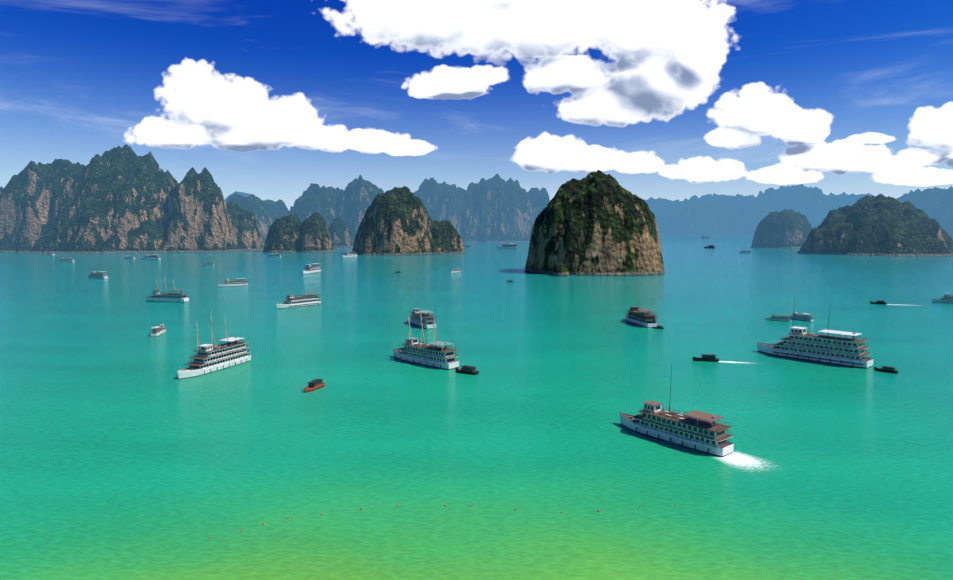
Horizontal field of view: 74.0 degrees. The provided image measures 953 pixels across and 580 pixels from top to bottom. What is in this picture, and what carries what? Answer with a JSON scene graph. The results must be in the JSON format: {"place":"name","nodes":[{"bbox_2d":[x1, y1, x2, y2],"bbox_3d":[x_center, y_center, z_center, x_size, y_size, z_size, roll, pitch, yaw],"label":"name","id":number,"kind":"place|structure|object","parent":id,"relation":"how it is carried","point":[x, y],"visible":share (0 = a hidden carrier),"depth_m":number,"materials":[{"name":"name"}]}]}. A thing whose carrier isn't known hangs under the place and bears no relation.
{"place":"outdoors","nodes":[
{"label":"outdoors","id":0,"kind":"place"},
{"bbox_2d":[125,59,369,151],"bbox_3d":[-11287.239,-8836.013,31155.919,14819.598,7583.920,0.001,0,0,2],"label":"cloud","id":1,"kind":"structure","parent":0,"point":[204,105],"depth_m":31181.66,"materials":[{"name":"white"}]},
{"bbox_2d":[349,129,436,155],"bbox_3d":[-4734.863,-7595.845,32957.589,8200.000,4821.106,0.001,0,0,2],"label":"cloud","id":2,"kind":"structure","parent":0,"point":[389,143],"depth_m":32948.29,"materials":[{"name":"white"}]},
{"bbox_2d":[381,43,507,99],"bbox_3d":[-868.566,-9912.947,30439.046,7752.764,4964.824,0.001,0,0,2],"label":"cloud","id":3,"kind":"structure","parent":0,"point":[443,82],"depth_m":30444.84,"materials":[{"name":"white"}]},
{"bbox_2d":[0,236,952,579],"bbox_3d":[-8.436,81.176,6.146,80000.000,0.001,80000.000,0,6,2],"label":"sea water","id":4,"kind":"structure","parent":0,"point":[126,452],"depth_m":267.78,"materials":[{"name":"teal liquid"}]},
{"bbox_2d":[58,257,73,261],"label":"cruise boat","id":5,"kind":"object","parent":4,"relation":"on","point":[66,260],"visible":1,"depth_m":1549.28,"materials":[{"name":"white paint"}]},
{"bbox_2d":[88,271,107,278],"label":"cruise boat","id":6,"kind":"object","parent":4,"relation":"on","point":[95,274],"visible":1,"depth_m":1035.82,"materials":[{"name":"white paint"}]},
{"bbox_2d":[0,144,263,253],"bbox_3d":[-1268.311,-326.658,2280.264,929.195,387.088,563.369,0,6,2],"label":"island","id":7,"kind":"structure","parent":4,"relation":"on","point":[124,199],"depth_m":2163.78,"materials":[{"name":"grey stone"}]},
{"bbox_2d":[141,254,160,259],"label":"cruise boat","id":8,"kind":"object","parent":4,"relation":"on","point":[150,257],"visible":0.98,"depth_m":1660.91,"materials":[{"name":"white paint"}]},
{"bbox_2d":[150,324,166,336],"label":"cruise boat","id":9,"kind":"object","parent":4,"relation":"on","point":[160,330],"visible":0.98,"depth_m":483.21,"materials":[{"name":"white paint"}]},
{"bbox_2d":[146,278,188,301],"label":"cruise ship","id":10,"kind":"object","parent":4,"relation":"on","point":[157,296],"visible":0.98,"depth_m":704.61,"materials":[{"name":"white paint"}]},
{"bbox_2d":[177,316,250,378],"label":"cruise boat","id":11,"kind":"object","parent":4,"relation":"on","point":[208,358],"visible":1,"depth_m":363.48,"materials":[{"name":"white paint"}]},
{"bbox_2d":[218,278,247,286],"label":"cruise boat","id":12,"kind":"object","parent":4,"relation":"on","point":[242,282],"visible":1,"depth_m":896.17,"materials":[{"name":"white paint"}]},
{"bbox_2d":[225,191,250,202],"bbox_3d":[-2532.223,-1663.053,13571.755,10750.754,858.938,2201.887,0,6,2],"label":"distant island","id":13,"kind":"structure","parent":4,"relation":"on","point":[243,194],"depth_m":13141.58,"materials":[{"name":"blue stone"}]},
{"bbox_2d":[226,193,288,244],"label":"island","id":14,"kind":"structure","parent":4,"relation":"on","point":[267,212],"depth_m":3167.05,"materials":[{"name":"blue stone"}]},
{"bbox_2d":[263,212,333,252],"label":"island","id":15,"kind":"structure","parent":4,"relation":"on","point":[294,233],"depth_m":2162.86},
{"bbox_2d":[276,292,320,308],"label":"cruise boat","id":16,"kind":"object","parent":4,"relation":"on","point":[291,301],"visible":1,"depth_m":660.40,"materials":[{"name":"white paint"}]},
{"bbox_2d":[303,263,320,273],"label":"cruise boat","id":17,"kind":"object","parent":4,"relation":"on","point":[308,269],"visible":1,"depth_m":1152.01,"materials":[{"name":"white paint"}]},
{"bbox_2d":[304,379,324,392],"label":"tender","id":18,"kind":"object","parent":4,"relation":"on","point":[315,384],"visible":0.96,"depth_m":320.28,"materials":[{"name":"red paint"}]},
{"bbox_2d":[288,175,383,243],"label":"island","id":19,"kind":"structure","parent":4,"relation":"on","point":[350,204],"depth_m":3248.77,"materials":[{"name":"stone"}]},
{"bbox_2d":[328,217,352,247],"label":"island","id":20,"kind":"structure","parent":4,"relation":"on","point":[340,233],"depth_m":2692.68,"materials":[{"name":"stone"}]},
{"bbox_2d":[343,251,356,256],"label":"cruise boat","id":21,"kind":"object","parent":4,"relation":"on","point":[351,254],"visible":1,"depth_m":1811.17,"materials":[{"name":"white paint"}]},
{"bbox_2d":[352,186,463,254],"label":"island","id":22,"kind":"structure","parent":4,"relation":"on","point":[397,221],"depth_m":1977.08,"materials":[{"name":"green stone"}]},
{"bbox_2d":[410,308,436,328],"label":"cruise boat","id":23,"kind":"object","parent":4,"relation":"on","point":[426,319],"visible":0.88,"depth_m":525.02,"materials":[{"name":"white paint"}]},
{"bbox_2d":[393,314,458,369],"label":"cruise boat","id":24,"kind":"object","parent":4,"relation":"on","point":[428,354],"visible":0.94,"depth_m":377.32,"materials":[{"name":"white paint"}]},
{"bbox_2d":[208,504,676,537],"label":"buoy line","id":25,"kind":"object","parent":4,"relation":"on","point":[426,506],"visible":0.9,"depth_m":183.26,"materials":[{"name":"red plastic"}]},
{"bbox_2d":[455,365,478,374],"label":"tender","id":26,"kind":"object","parent":4,"relation":"on","point":[466,369],"visible":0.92,"depth_m":355.70,"materials":[{"name":"black paint"}]},
{"bbox_2d":[413,174,549,241],"bbox_3d":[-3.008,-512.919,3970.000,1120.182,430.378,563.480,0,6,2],"label":"island","id":27,"kind":"structure","parent":4,"relation":"on","point":[496,208],"depth_m":3800.31,"materials":[{"name":"stone"}]},
{"bbox_2d":[497,243,517,248],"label":"cruise boat","id":28,"kind":"object","parent":4,"relation":"on","point":[504,246],"visible":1,"depth_m":2547.06,"materials":[{"name":"white paint"}]},
{"bbox_2d":[525,170,664,275],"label":"island","id":29,"kind":"structure","parent":4,"relation":"on","point":[599,223],"depth_m":1111.23,"materials":[{"name":"green plant"}]},
{"bbox_2d":[625,306,657,327],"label":"cruise boat","id":30,"kind":"object","parent":4,"relation":"on","point":[635,315],"visible":1,"depth_m":533.09,"materials":[{"name":"white paint"}]},
{"bbox_2d":[620,365,733,456],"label":"cruise boat","id":31,"kind":"object","parent":4,"relation":"on","point":[701,431],"visible":0.98,"depth_m":238.24,"materials":[{"name":"white paint"}]},
{"bbox_2d":[693,354,718,361],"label":"tender","id":32,"kind":"object","parent":4,"relation":"on","point":[708,358],"visible":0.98,"depth_m":388.24,"materials":[{"name":"black paint"}]},
{"bbox_2d":[719,361,755,363],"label":"boat wake","id":33,"kind":"object","parent":4,"relation":"on","point":[735,362],"visible":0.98,"depth_m":385.55,"materials":[{"name":"liquid"}]},
{"bbox_2d":[712,452,773,477],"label":"boat wake","id":34,"kind":"object","parent":4,"relation":"on","point":[736,458],"visible":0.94,"depth_m":222.72,"materials":[{"name":"liquid"}]},
{"bbox_2d":[654,184,858,235],"bbox_3d":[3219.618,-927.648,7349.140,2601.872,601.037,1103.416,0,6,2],"label":"island","id":35,"kind":"structure","parent":4,"relation":"on","point":[739,215],"depth_m":7075.64,"materials":[{"name":"blue stone"}]},
{"bbox_2d":[643,193,875,213],"bbox_3d":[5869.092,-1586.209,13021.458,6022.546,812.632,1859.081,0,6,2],"label":"distant island","id":36,"kind":"structure","parent":4,"relation":"on","point":[655,205],"depth_m":12867.30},
{"bbox_2d":[765,314,789,321],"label":"cruise boat","id":37,"kind":"object","parent":4,"relation":"on","point":[779,318],"visible":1,"depth_m":559.36,"materials":[{"name":"white paint"}]},
{"bbox_2d":[751,209,811,247],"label":"island","id":38,"kind":"structure","parent":4,"relation":"on","point":[787,228],"depth_m":2642.84,"materials":[{"name":"blue stone"}]},
{"bbox_2d":[788,312,813,321],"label":"cruise boat","id":39,"kind":"object","parent":4,"relation":"on","point":[797,316],"visible":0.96,"depth_m":562.25,"materials":[{"name":"white paint"}]},
{"bbox_2d":[756,298,872,367],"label":"cruise boat","id":40,"kind":"object","parent":4,"relation":"on","point":[799,343],"visible":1,"depth_m":386.64,"materials":[{"name":"white paint"}]},
{"bbox_2d":[798,194,952,255],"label":"island","id":41,"kind":"structure","parent":4,"relation":"on","point":[880,225],"depth_m":1943.99,"materials":[{"name":"green plant"}]},
{"bbox_2d":[870,300,886,304],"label":"tender","id":42,"kind":"object","parent":4,"relation":"on","point":[879,302],"visible":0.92,"depth_m":683.31,"materials":[{"name":"black paint"}]},
{"bbox_2d":[874,364,897,373],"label":"tender","id":43,"kind":"object","parent":4,"relation":"on","point":[888,369],"visible":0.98,"depth_m":359.44,"materials":[{"name":"black paint"}]},
{"bbox_2d":[896,186,952,239],"bbox_3d":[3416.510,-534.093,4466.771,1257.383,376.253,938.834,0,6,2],"label":"island","id":44,"kind":"structure","parent":4,"relation":"on","point":[936,203],"depth_m":4232.78,"materials":[{"name":"blue stone"}]},
{"bbox_2d":[932,293,952,302],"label":"cruise boat","id":45,"kind":"object","parent":4,"relation":"on","point":[947,298],"visible":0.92,"depth_m":693.80,"materials":[{"name":"white paint"}]},
{"bbox_2d":[0,0,952,209],"label":"sky","id":46,"kind":"structure","parent":0,"point":[77,76],"materials":[{"name":"blue"}]},
{"bbox_2d":[322,0,737,126],"bbox_3d":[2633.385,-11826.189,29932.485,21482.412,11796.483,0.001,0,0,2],"label":"cloud","id":47,"kind":"structure","parent":0,"point":[669,56],"depth_m":29854.49,"materials":[{"name":"white"}]},
{"bbox_2d":[513,108,692,173],"bbox_3d":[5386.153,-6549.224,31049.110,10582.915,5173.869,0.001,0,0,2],"label":"cloud","id":48,"kind":"structure","parent":0,"point":[547,152],"depth_m":31064.96,"materials":[{"name":"white"}]},
{"bbox_2d":[658,156,952,186],"bbox_3d":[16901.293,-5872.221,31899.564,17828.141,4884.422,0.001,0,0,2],"label":"cloud","id":49,"kind":"structure","parent":0,"point":[699,169],"depth_m":31962.22,"materials":[{"name":"white"}]},
{"bbox_2d":[704,82,915,174],"bbox_3d":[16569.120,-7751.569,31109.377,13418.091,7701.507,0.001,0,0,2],"label":"cloud","id":50,"kind":"structure","parent":0,"point":[751,114],"depth_m":31135.40,"materials":[{"name":"white"}]},
{"bbox_2d":[865,102,952,173],"bbox_3d":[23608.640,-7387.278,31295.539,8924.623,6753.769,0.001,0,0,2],"label":"cloud","id":51,"kind":"structure","parent":0,"point":[931,126],"depth_m":31327.78,"materials":[{"name":"white"}]}
]}

